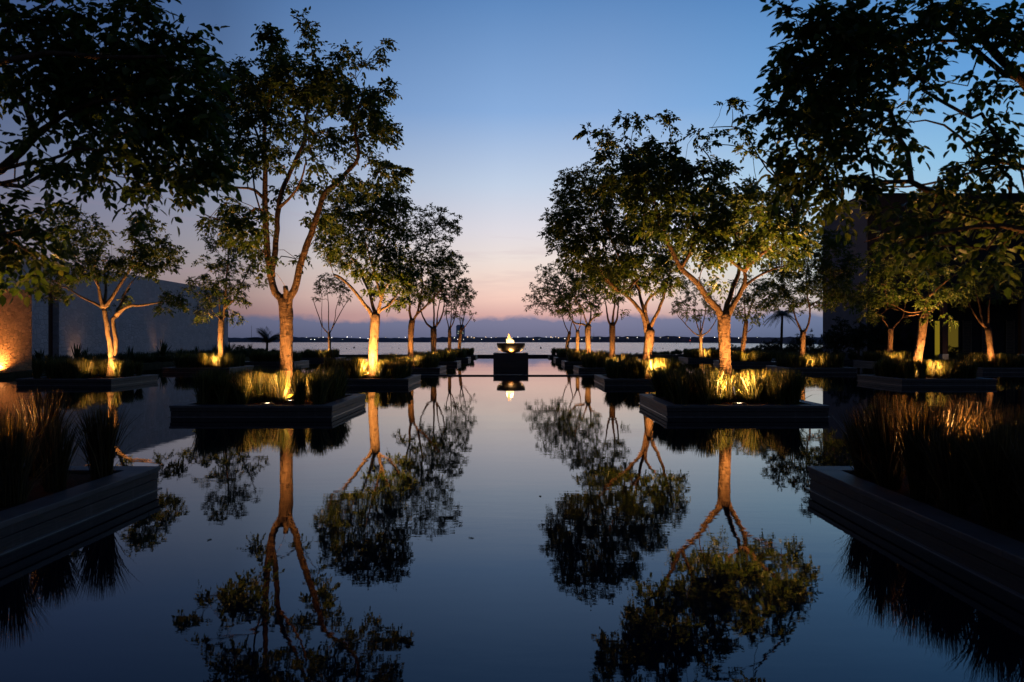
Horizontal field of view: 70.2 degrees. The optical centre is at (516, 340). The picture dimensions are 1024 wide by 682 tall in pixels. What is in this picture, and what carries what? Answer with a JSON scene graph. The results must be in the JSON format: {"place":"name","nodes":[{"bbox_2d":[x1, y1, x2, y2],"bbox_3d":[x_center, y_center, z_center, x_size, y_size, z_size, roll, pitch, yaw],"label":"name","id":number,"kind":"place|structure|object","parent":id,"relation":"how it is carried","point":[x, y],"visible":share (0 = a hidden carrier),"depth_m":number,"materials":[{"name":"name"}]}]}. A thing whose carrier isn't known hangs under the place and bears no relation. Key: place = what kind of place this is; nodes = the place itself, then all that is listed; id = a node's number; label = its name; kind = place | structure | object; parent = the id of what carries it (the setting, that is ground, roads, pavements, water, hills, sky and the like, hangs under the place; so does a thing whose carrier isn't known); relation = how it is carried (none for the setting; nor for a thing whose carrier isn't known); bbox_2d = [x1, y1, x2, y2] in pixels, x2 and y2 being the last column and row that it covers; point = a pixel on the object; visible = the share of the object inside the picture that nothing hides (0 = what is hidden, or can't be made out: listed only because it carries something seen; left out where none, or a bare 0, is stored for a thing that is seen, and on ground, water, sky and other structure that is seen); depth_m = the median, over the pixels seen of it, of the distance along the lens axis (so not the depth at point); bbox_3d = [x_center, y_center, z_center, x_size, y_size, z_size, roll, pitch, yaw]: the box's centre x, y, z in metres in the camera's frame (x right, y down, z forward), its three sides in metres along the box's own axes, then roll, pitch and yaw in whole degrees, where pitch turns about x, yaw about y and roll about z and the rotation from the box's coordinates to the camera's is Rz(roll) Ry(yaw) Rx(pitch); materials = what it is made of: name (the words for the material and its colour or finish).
{"place":"outdoors","nodes":[
{"label":"outdoors","id":0,"kind":"place"},
{"bbox_2d":[0,356,249,377],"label":"garden ground","id":1,"kind":"structure","parent":0,"point":[28,373],"depth_m":32.08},
{"bbox_2d":[0,288,31,371],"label":"stone wall","id":2,"kind":"structure","parent":1,"relation":"on","point":[16,334],"depth_m":31.81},
{"bbox_2d":[2,257,227,357],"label":"stone wall","id":3,"kind":"structure","parent":1,"relation":"on","point":[59,328],"depth_m":46.21,"materials":[{"name":"stone"}]},
{"bbox_2d":[32,348,278,366],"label":"ground cover","id":4,"kind":"object","parent":1,"relation":"on","point":[143,357],"visible":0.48,"depth_m":44.96,"materials":[{"name":"green plant"}]},
{"bbox_2d":[0,357,1023,681],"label":"pool water","id":5,"kind":"structure","parent":0,"point":[342,547],"depth_m":5.09,"materials":[{"name":"blue liquid"}]},
{"bbox_2d":[0,466,161,554],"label":"planter","id":6,"kind":"object","parent":5,"relation":"in","point":[40,513],"visible":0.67,"depth_m":6.11,"materials":[{"name":"grey stone"}]},
{"bbox_2d":[0,399,37,465],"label":"grass tuft","id":7,"kind":"object","parent":6,"relation":"on","point":[3,415],"visible":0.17,"depth_m":6.40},
{"bbox_2d":[0,410,69,507],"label":"grass tuft","id":8,"kind":"object","parent":6,"relation":"on","point":[14,488],"visible":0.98,"depth_m":5.79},
{"bbox_2d":[2,386,89,476],"bbox_3d":[-4.466,0.885,7.176,1.537,0.884,0.904,2,-1,-37],"label":"grass tuft","id":9,"kind":"object","parent":6,"relation":"on","point":[47,412],"visible":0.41,"depth_m":7.01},
{"bbox_2d":[24,414,90,491],"bbox_3d":[-4.063,0.982,6.329,0.660,0.678,0.670,0,-1,-25],"label":"grass tuft","id":10,"kind":"object","parent":6,"relation":"on","point":[56,481],"visible":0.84,"depth_m":6.32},
{"bbox_2d":[62,398,144,479],"bbox_3d":[-3.907,0.923,6.980,0.772,0.793,0.783,-2,1,17],"label":"grass tuft","id":11,"kind":"object","parent":6,"relation":"on","point":[101,441],"visible":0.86,"depth_m":6.88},
{"bbox_2d":[0,0,249,307],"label":"garden tree","id":12,"kind":"object","parent":6,"relation":"on","point":[119,84],"visible":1,"depth_m":5.67,"materials":[{"name":"green plant"}]},
{"bbox_2d":[15,374,157,385],"bbox_3d":[-15.230,1.560,26.100,3.244,0.580,3.244,0,0,0],"label":"planter","id":13,"kind":"object","parent":5,"relation":"in","point":[98,380],"visible":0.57,"depth_m":24.51,"materials":[{"name":"grey stone"}]},
{"bbox_2d":[29,359,45,377],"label":"grass tuft","id":14,"kind":"object","parent":13,"relation":"on","point":[37,372],"visible":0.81,"depth_m":24.89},
{"bbox_2d":[69,359,87,377],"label":"grass tuft","id":15,"kind":"object","parent":13,"relation":"on","point":[77,368],"visible":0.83,"depth_m":24.89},
{"bbox_2d":[24,202,190,377],"bbox_3d":[-14.611,-1.763,26.116,7.122,6.194,5.087,0,0,0],"label":"garden tree","id":16,"kind":"object","parent":13,"relation":"on","point":[145,253],"visible":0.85,"depth_m":25.37,"materials":[{"name":"green plant"}]},
{"bbox_2d":[161,365,253,372],"bbox_3d":[-15.230,1.560,36.200,3.244,0.580,3.244,0,0,0],"label":"planter","id":17,"kind":"object","parent":5,"relation":"in","point":[180,370],"visible":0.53,"depth_m":34.61,"materials":[{"name":"grey stone"}]},
{"bbox_2d":[179,216,267,366],"bbox_3d":[-14.393,-2.532,36.158,3.597,7.928,4.872,0,0,-37],"label":"garden tree","id":18,"kind":"object","parent":17,"relation":"on","point":[227,301],"visible":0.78,"depth_m":35.98,"materials":[{"name":"green plant"}]},
{"bbox_2d":[169,394,365,416],"bbox_3d":[-5.230,1.560,15.950,3.244,0.580,3.244,0,0,0],"label":"planter","id":19,"kind":"object","parent":5,"relation":"in","point":[346,403],"visible":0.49,"depth_m":14.36,"materials":[{"name":"grey stone"}]},
{"bbox_2d":[186,370,216,404],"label":"grass tuft","id":20,"kind":"object","parent":19,"relation":"on","point":[201,386],"visible":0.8,"depth_m":14.79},
{"bbox_2d":[229,375,254,404],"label":"grass tuft","id":21,"kind":"object","parent":19,"relation":"on","point":[241,392],"visible":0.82,"depth_m":14.76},
{"bbox_2d":[249,370,267,402],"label":"grass tuft","id":22,"kind":"object","parent":19,"relation":"on","point":[258,387],"visible":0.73,"depth_m":15.44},
{"bbox_2d":[261,373,280,401],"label":"grass tuft","id":23,"kind":"object","parent":19,"relation":"on","point":[270,397],"visible":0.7,"depth_m":15.54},
{"bbox_2d":[263,371,292,401],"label":"grass tuft","id":24,"kind":"object","parent":19,"relation":"on","point":[281,384],"visible":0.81,"depth_m":15.46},
{"bbox_2d":[171,6,414,399],"bbox_3d":[-5.190,-3.179,16.056,5.883,9.030,4.565,0,0,0],"label":"garden tree","id":25,"kind":"object","parent":19,"relation":"on","point":[320,87],"visible":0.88,"depth_m":15.41,"materials":[{"name":"green plant"}]},
{"bbox_2d":[286,371,309,404],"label":"grass tuft","id":26,"kind":"object","parent":19,"relation":"on","point":[298,386],"visible":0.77,"depth_m":14.74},
{"bbox_2d":[305,373,332,404],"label":"grass tuft","id":27,"kind":"object","parent":19,"relation":"on","point":[317,389],"visible":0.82,"depth_m":14.75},
{"bbox_2d":[306,368,332,402],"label":"grass tuft","id":28,"kind":"object","parent":19,"relation":"on","point":[322,376],"visible":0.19,"depth_m":15.20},
{"bbox_2d":[321,368,344,400],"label":"grass tuft","id":29,"kind":"object","parent":19,"relation":"on","point":[332,394],"visible":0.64,"depth_m":15.85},
{"bbox_2d":[301,357,342,360],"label":"planter","id":30,"kind":"object","parent":5,"relation":"in","point":[316,359],"visible":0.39,"depth_m":55.01,"materials":[{"name":"grey stone"}]},
{"bbox_2d":[312,272,352,356],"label":"garden tree","id":31,"kind":"object","parent":30,"relation":"on","point":[329,284],"visible":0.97,"depth_m":56.53,"materials":[{"name":"green plant"}]},
{"bbox_2d":[172,347,1023,367],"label":"ornamental grass","id":32,"kind":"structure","parent":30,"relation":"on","point":[426,359],"depth_m":36.59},
{"bbox_2d":[346,374,420,385],"bbox_3d":[-5.230,1.560,26.100,3.244,0.580,3.244,0,0,0],"label":"planter","id":33,"kind":"object","parent":5,"relation":"in","point":[392,381],"visible":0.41,"depth_m":24.51,"materials":[{"name":"grey stone"}]},
{"bbox_2d":[347,357,364,377],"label":"grass tuft","id":34,"kind":"object","parent":33,"relation":"on","point":[355,366],"visible":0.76,"depth_m":24.90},
{"bbox_2d":[312,178,422,377],"bbox_3d":[-5.304,-2.386,26.072,4.044,7.437,3.732,0,0,0],"label":"garden tree","id":35,"kind":"object","parent":33,"relation":"on","point":[386,201],"visible":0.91,"depth_m":25.62,"materials":[{"name":"green plant"}]},
{"bbox_2d":[411,365,445,372],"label":"planter","id":36,"kind":"object","parent":5,"relation":"in","point":[439,368],"visible":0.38,"depth_m":34.61,"materials":[{"name":"grey stone"}]},
{"bbox_2d":[393,202,462,366],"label":"garden tree","id":37,"kind":"object","parent":36,"relation":"on","point":[444,223],"visible":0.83,"depth_m":35.68,"materials":[{"name":"green plant"}]},
{"bbox_2d":[438,360,460,364],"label":"planter","id":38,"kind":"object","parent":5,"relation":"in","point":[456,362],"visible":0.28,"depth_m":44.71,"materials":[{"name":"grey stone"}]},
{"bbox_2d":[414,251,472,354],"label":"garden tree","id":39,"kind":"object","parent":38,"relation":"on","point":[452,275],"visible":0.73,"depth_m":46.15,"materials":[{"name":"green plant"}]},
{"bbox_2d":[455,357,470,360],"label":"planter","id":40,"kind":"object","parent":5,"relation":"in","point":[465,359],"visible":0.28,"depth_m":55.09,"materials":[{"name":"grey stone"}]},
{"bbox_2d":[444,284,473,349],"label":"garden tree","id":41,"kind":"object","parent":40,"relation":"on","point":[453,315],"visible":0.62,"depth_m":56.49,"materials":[{"name":"green plant"}]},
{"bbox_2d":[466,355,477,357],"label":"planter","id":42,"kind":"object","parent":5,"relation":"in","point":[473,356],"visible":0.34,"depth_m":65.20,"materials":[{"name":"grey stone"}]},
{"bbox_2d":[455,283,477,348],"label":"garden tree","id":43,"kind":"object","parent":42,"relation":"on","point":[462,328],"visible":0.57,"depth_m":66.78,"materials":[{"name":"green plant"}]},
{"bbox_2d":[421,375,593,375],"bbox_3d":[-0.330,1.627,31.310,13.000,0.345,0.220,0,0,0],"label":"weir bar","id":44,"kind":"object","parent":5,"relation":"in","point":[507,375],"visible":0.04,"depth_m":31.20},
{"bbox_2d":[493,353,528,366],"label":"pedestal","id":45,"kind":"object","parent":5,"relation":"in","point":[510,359],"visible":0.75,"depth_m":41.60,"materials":[{"name":"stone"}]},
{"bbox_2d":[497,343,524,352],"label":"fire bowl","id":46,"kind":"object","parent":45,"relation":"on","point":[510,347],"visible":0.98,"depth_m":41.97,"materials":[{"name":"brown metal"}]},
{"bbox_2d":[339,355,683,356],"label":"pool wall","id":47,"kind":"structure","parent":5,"relation":"in","point":[528,355],"depth_m":69.40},
{"bbox_2d":[553,357,567,360],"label":"planter","id":48,"kind":"object","parent":5,"relation":"in","point":[557,359],"visible":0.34,"depth_m":55.09,"materials":[{"name":"grey stone"}]},
{"bbox_2d":[537,263,582,350],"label":"garden tree","id":49,"kind":"object","parent":48,"relation":"on","point":[555,278],"visible":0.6,"depth_m":56.30,"materials":[{"name":"green plant"}]},
{"bbox_2d":[561,360,581,364],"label":"planter","id":50,"kind":"object","parent":5,"relation":"in","point":[565,362],"visible":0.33,"depth_m":44.71,"materials":[{"name":"grey stone"}]},
{"bbox_2d":[553,261,604,353],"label":"garden tree","id":51,"kind":"object","parent":50,"relation":"on","point":[571,296],"visible":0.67,"depth_m":45.80,"materials":[{"name":"green plant"}]},
{"bbox_2d":[573,365,605,372],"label":"planter","id":52,"kind":"object","parent":5,"relation":"in","point":[579,368],"visible":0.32,"depth_m":34.61,"materials":[{"name":"grey stone"}]},
{"bbox_2d":[568,253,630,358],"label":"garden tree","id":53,"kind":"object","parent":52,"relation":"on","point":[612,323],"visible":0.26,"depth_m":36.06,"materials":[{"name":"green plant"}]},
{"bbox_2d":[594,374,653,385],"bbox_3d":[4.570,1.560,26.100,3.244,0.580,3.244,0,0,0],"label":"planter","id":54,"kind":"object","parent":5,"relation":"in","point":[604,379],"visible":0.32,"depth_m":24.51,"materials":[{"name":"grey stone"}]},
{"bbox_2d":[538,158,690,377],"bbox_3d":[3.676,-2.709,26.066,5.863,8.095,5.143,0,0,0],"label":"garden tree","id":55,"kind":"object","parent":54,"relation":"on","point":[574,245],"visible":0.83,"depth_m":25.31,"materials":[{"name":"green plant"}]},
{"bbox_2d":[678,357,718,360],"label":"planter","id":56,"kind":"object","parent":5,"relation":"in","point":[695,359],"visible":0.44,"depth_m":55.09,"materials":[{"name":"grey stone"}]},
{"bbox_2d":[669,277,721,357],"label":"garden tree","id":57,"kind":"object","parent":56,"relation":"on","point":[686,313],"visible":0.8,"depth_m":56.58,"materials":[{"name":"green plant"}]},
{"bbox_2d":[639,394,829,416],"bbox_3d":[4.570,1.560,15.950,3.244,0.580,3.244,0,0,0],"label":"planter","id":58,"kind":"object","parent":5,"relation":"in","point":[664,406],"visible":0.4,"depth_m":14.36,"materials":[{"name":"grey stone"}]},
{"bbox_2d":[644,366,667,396],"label":"grass tuft","id":59,"kind":"object","parent":58,"relation":"on","point":[656,383],"visible":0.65,"depth_m":17.04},
{"bbox_2d":[655,367,681,399],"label":"grass tuft","id":60,"kind":"object","parent":58,"relation":"on","point":[664,382],"visible":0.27,"depth_m":16.32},
{"bbox_2d":[662,371,691,403],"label":"grass tuft","id":61,"kind":"object","parent":58,"relation":"on","point":[673,391],"visible":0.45,"depth_m":15.16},
{"bbox_2d":[668,375,693,404],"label":"grass tuft","id":62,"kind":"object","parent":58,"relation":"on","point":[682,389],"visible":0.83,"depth_m":14.78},
{"bbox_2d":[573,97,822,400],"bbox_3d":[4.097,-2.288,16.215,5.848,7.256,4.309,0,0,0],"label":"garden tree","id":63,"kind":"object","parent":58,"relation":"on","point":[646,173],"visible":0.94,"depth_m":15.45,"materials":[{"name":"green plant"}]},
{"bbox_2d":[690,371,719,404],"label":"grass tuft","id":64,"kind":"object","parent":58,"relation":"on","point":[704,383],"visible":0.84,"depth_m":14.80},
{"bbox_2d":[711,377,728,403],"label":"grass tuft","id":65,"kind":"object","parent":58,"relation":"on","point":[718,396],"visible":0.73,"depth_m":15.11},
{"bbox_2d":[719,374,737,401],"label":"grass tuft","id":66,"kind":"object","parent":58,"relation":"on","point":[728,392],"visible":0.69,"depth_m":15.47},
{"bbox_2d":[737,368,768,402],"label":"grass tuft","id":67,"kind":"object","parent":58,"relation":"on","point":[753,386],"visible":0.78,"depth_m":15.17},
{"bbox_2d":[763,375,780,402],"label":"grass tuft","id":68,"kind":"object","parent":58,"relation":"on","point":[768,389],"visible":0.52,"depth_m":15.22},
{"bbox_2d":[764,377,789,404],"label":"grass tuft","id":69,"kind":"object","parent":58,"relation":"on","point":[780,393],"visible":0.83,"depth_m":14.71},
{"bbox_2d":[779,369,810,404],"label":"grass tuft","id":70,"kind":"object","parent":58,"relation":"on","point":[793,392],"visible":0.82,"depth_m":14.77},
{"bbox_2d":[713,360,776,364],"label":"planter","id":71,"kind":"object","parent":5,"relation":"in","point":[750,363],"visible":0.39,"depth_m":44.70,"materials":[{"name":"grey stone"}]},
{"bbox_2d":[728,274,780,352],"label":"garden tree","id":72,"kind":"object","parent":71,"relation":"in","point":[750,299],"visible":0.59,"depth_m":45.83,"materials":[{"name":"green plant"}]},
{"bbox_2d":[766,365,856,372],"bbox_3d":[14.570,1.560,36.200,3.244,0.580,3.244,0,0,0],"label":"planter","id":73,"kind":"object","parent":5,"relation":"in","point":[825,370],"visible":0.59,"depth_m":34.61,"materials":[{"name":"grey stone"}]},
{"bbox_2d":[756,225,869,366],"bbox_3d":[14.591,-2.280,36.155,5.992,7.334,4.162,0,0,0],"label":"garden tree","id":74,"kind":"object","parent":73,"relation":"on","point":[824,266],"visible":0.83,"depth_m":35.59,"materials":[{"name":"green plant"}]},
{"bbox_2d":[853,360,875,364],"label":"planter","id":75,"kind":"object","parent":5,"relation":"in","point":[863,362],"visible":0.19,"depth_m":46.44,"materials":[{"name":"grey stone"}]},
{"bbox_2d":[856,279,917,353],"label":"garden tree","id":76,"kind":"object","parent":75,"relation":"on","point":[890,338],"visible":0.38,"depth_m":46.18,"materials":[{"name":"green plant"}]},
{"bbox_2d":[805,466,1023,598],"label":"planter","id":77,"kind":"object","parent":5,"relation":"in","point":[970,541],"visible":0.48,"depth_m":5.30,"materials":[{"name":"grey stone"}]},
{"bbox_2d":[830,404,890,479],"bbox_3d":[3.196,0.955,6.874,1.276,0.734,0.750,0,-2,-33],"label":"grass tuft","id":78,"kind":"object","parent":77,"relation":"on","point":[856,446],"visible":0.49,"depth_m":6.90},
{"bbox_2d":[732,0,1023,298],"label":"garden tree","id":79,"kind":"object","parent":77,"relation":"on","point":[823,112],"visible":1,"depth_m":5.70,"materials":[{"name":"green plant"}]},
{"bbox_2d":[830,391,929,489],"bbox_3d":[3.284,0.879,6.531,0.874,0.885,0.861,1,0,29],"label":"grass tuft","id":80,"kind":"object","parent":77,"relation":"on","point":[886,476],"visible":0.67,"depth_m":6.40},
{"bbox_2d":[872,399,968,502],"bbox_3d":[3.343,0.893,5.965,0.835,0.858,0.848,0,0,-22],"label":"grass tuft","id":81,"kind":"object","parent":77,"relation":"on","point":[911,454],"visible":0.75,"depth_m":5.97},
{"bbox_2d":[907,395,985,469],"bbox_3d":[3.771,0.897,6.545,0.910,0.857,0.714,0,0,2],"label":"grass tuft","id":82,"kind":"object","parent":77,"relation":"on","point":[952,407],"visible":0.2,"depth_m":6.50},
{"bbox_2d":[906,421,989,516],"bbox_3d":[3.377,0.960,5.508,0.762,0.728,0.604,0,0,19],"label":"grass tuft","id":83,"kind":"object","parent":77,"relation":"on","point":[950,475],"visible":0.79,"depth_m":5.45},
{"bbox_2d":[911,418,1023,529],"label":"grass tuft","id":84,"kind":"object","parent":77,"relation":"on","point":[995,491],"visible":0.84,"depth_m":5.06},
{"bbox_2d":[945,413,992,501],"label":"grass tuft","id":85,"kind":"object","parent":77,"relation":"on","point":[972,489],"visible":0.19,"depth_m":5.99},
{"bbox_2d":[940,390,1014,434],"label":"grass tuft","id":86,"kind":"object","parent":77,"relation":"on","point":[976,409],"visible":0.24,"depth_m":6.92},
{"bbox_2d":[964,403,1023,515],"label":"grass tuft","id":87,"kind":"object","parent":77,"relation":"on","point":[1018,419],"visible":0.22,"depth_m":5.54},
{"bbox_2d":[857,374,997,385],"bbox_3d":[14.570,1.560,26.100,3.244,0.580,3.244,0,0,0],"label":"planter","id":88,"kind":"object","parent":5,"relation":"in","point":[938,381],"visible":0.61,"depth_m":24.51,"materials":[{"name":"grey stone"}]},
{"bbox_2d":[837,237,981,361],"bbox_3d":[13.866,-1.382,25.917,6.183,5.510,3.501,0,0,-26],"label":"garden tree","id":89,"kind":"object","parent":88,"relation":"on","point":[874,301],"visible":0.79,"depth_m":25.79,"materials":[{"name":"green plant"}]},
{"bbox_2d":[901,357,918,377],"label":"grass tuft","id":90,"kind":"object","parent":88,"relation":"on","point":[909,367],"visible":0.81,"depth_m":24.91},
{"bbox_2d":[914,358,937,377],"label":"grass tuft","id":91,"kind":"object","parent":88,"relation":"on","point":[921,369],"visible":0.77,"depth_m":24.86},
{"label":"planter","id":92,"kind":"object","parent":5,"relation":"in","visible":0},
{"bbox_2d":[945,260,1023,363],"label":"garden tree","id":93,"kind":"object","parent":92,"relation":"on","point":[979,289],"visible":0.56,"depth_m":36.20,"materials":[{"name":"green plant"}]},
{"bbox_2d":[0,0,1023,338],"label":"sky","id":94,"kind":"structure","parent":0,"point":[496,95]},
{"bbox_2d":[228,342,822,354],"bbox_3d":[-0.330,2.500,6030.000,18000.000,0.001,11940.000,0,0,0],"label":"sea water","id":95,"kind":"structure","parent":0,"point":[491,348],"depth_m":330.94,"materials":[{"name":"blue liquid"}]},
{"bbox_2d":[228,336,821,343],"bbox_3d":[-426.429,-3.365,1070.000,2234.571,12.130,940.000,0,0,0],"label":"wood","id":96,"kind":"object","parent":95,"relation":"on","point":[668,339],"visible":0.35,"depth_m":1401.15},
{"bbox_2d":[522,263,572,348],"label":"garden tree","id":97,"kind":"object","parent":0,"point":[543,303],"visible":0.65,"depth_m":66.72,"materials":[{"name":"green plant"}]},
{"bbox_2d":[771,357,951,362],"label":"terrace","id":98,"kind":"structure","parent":0,"point":[847,360],"depth_m":50.01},
{"bbox_2d":[754,338,782,350],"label":"shrub","id":99,"kind":"object","parent":98,"relation":"on","point":[769,347],"visible":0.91,"depth_m":65.86,"materials":[{"name":"green plant"}]},
{"bbox_2d":[784,328,817,350],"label":"shrub","id":100,"kind":"object","parent":98,"relation":"on","point":[792,345],"visible":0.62,"depth_m":67.23,"materials":[{"name":"green plant"}]},
{"bbox_2d":[816,316,849,354],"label":"shrub","id":101,"kind":"object","parent":98,"relation":"on","point":[831,336],"visible":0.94,"depth_m":52.77,"materials":[{"name":"green plant"}]},
{"bbox_2d":[906,328,932,354],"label":"shrub","id":102,"kind":"object","parent":98,"relation":"on","point":[911,341],"visible":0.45,"depth_m":51.99,"materials":[{"name":"green plant"}]},
{"bbox_2d":[823,193,1023,359],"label":"hotel building","id":103,"kind":"structure","parent":98,"relation":"on","point":[1006,323],"depth_m":53.88,"materials":[{"name":"grey paint"}]},
{"bbox_2d":[934,320,939,355],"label":"window","id":104,"kind":"structure","parent":103,"relation":"in","point":[936,328],"depth_m":53.84,"materials":[{"name":"yellow glass"}]},
{"bbox_2d":[948,320,958,353],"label":"window","id":105,"kind":"structure","parent":103,"relation":"in","point":[953,335],"depth_m":53.84,"materials":[{"name":"yellow glass"}]},
{"bbox_2d":[733,349,1017,359],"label":"garden grass","id":106,"kind":"structure","parent":0,"point":[853,356],"depth_m":52.47,"materials":[{"name":"green plant"}]},
{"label":"beach ground","id":107,"kind":"structure","parent":0,"visible":0},
{"bbox_2d":[246,326,279,347],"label":"palm tree","id":108,"kind":"object","parent":107,"relation":"on","point":[265,336],"visible":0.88,"depth_m":71.63,"materials":[{"name":"green plant"}]},
{"bbox_2d":[345,346,822,354],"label":"beach grass","id":109,"kind":"structure","parent":107,"relation":"on","point":[677,351],"depth_m":71.61,"materials":[{"name":"green plant"}]},
{"bbox_2d":[763,309,799,350],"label":"palm tree","id":110,"kind":"object","parent":107,"relation":"on","point":[782,313],"visible":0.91,"depth_m":69.90,"materials":[{"name":"green plant"}]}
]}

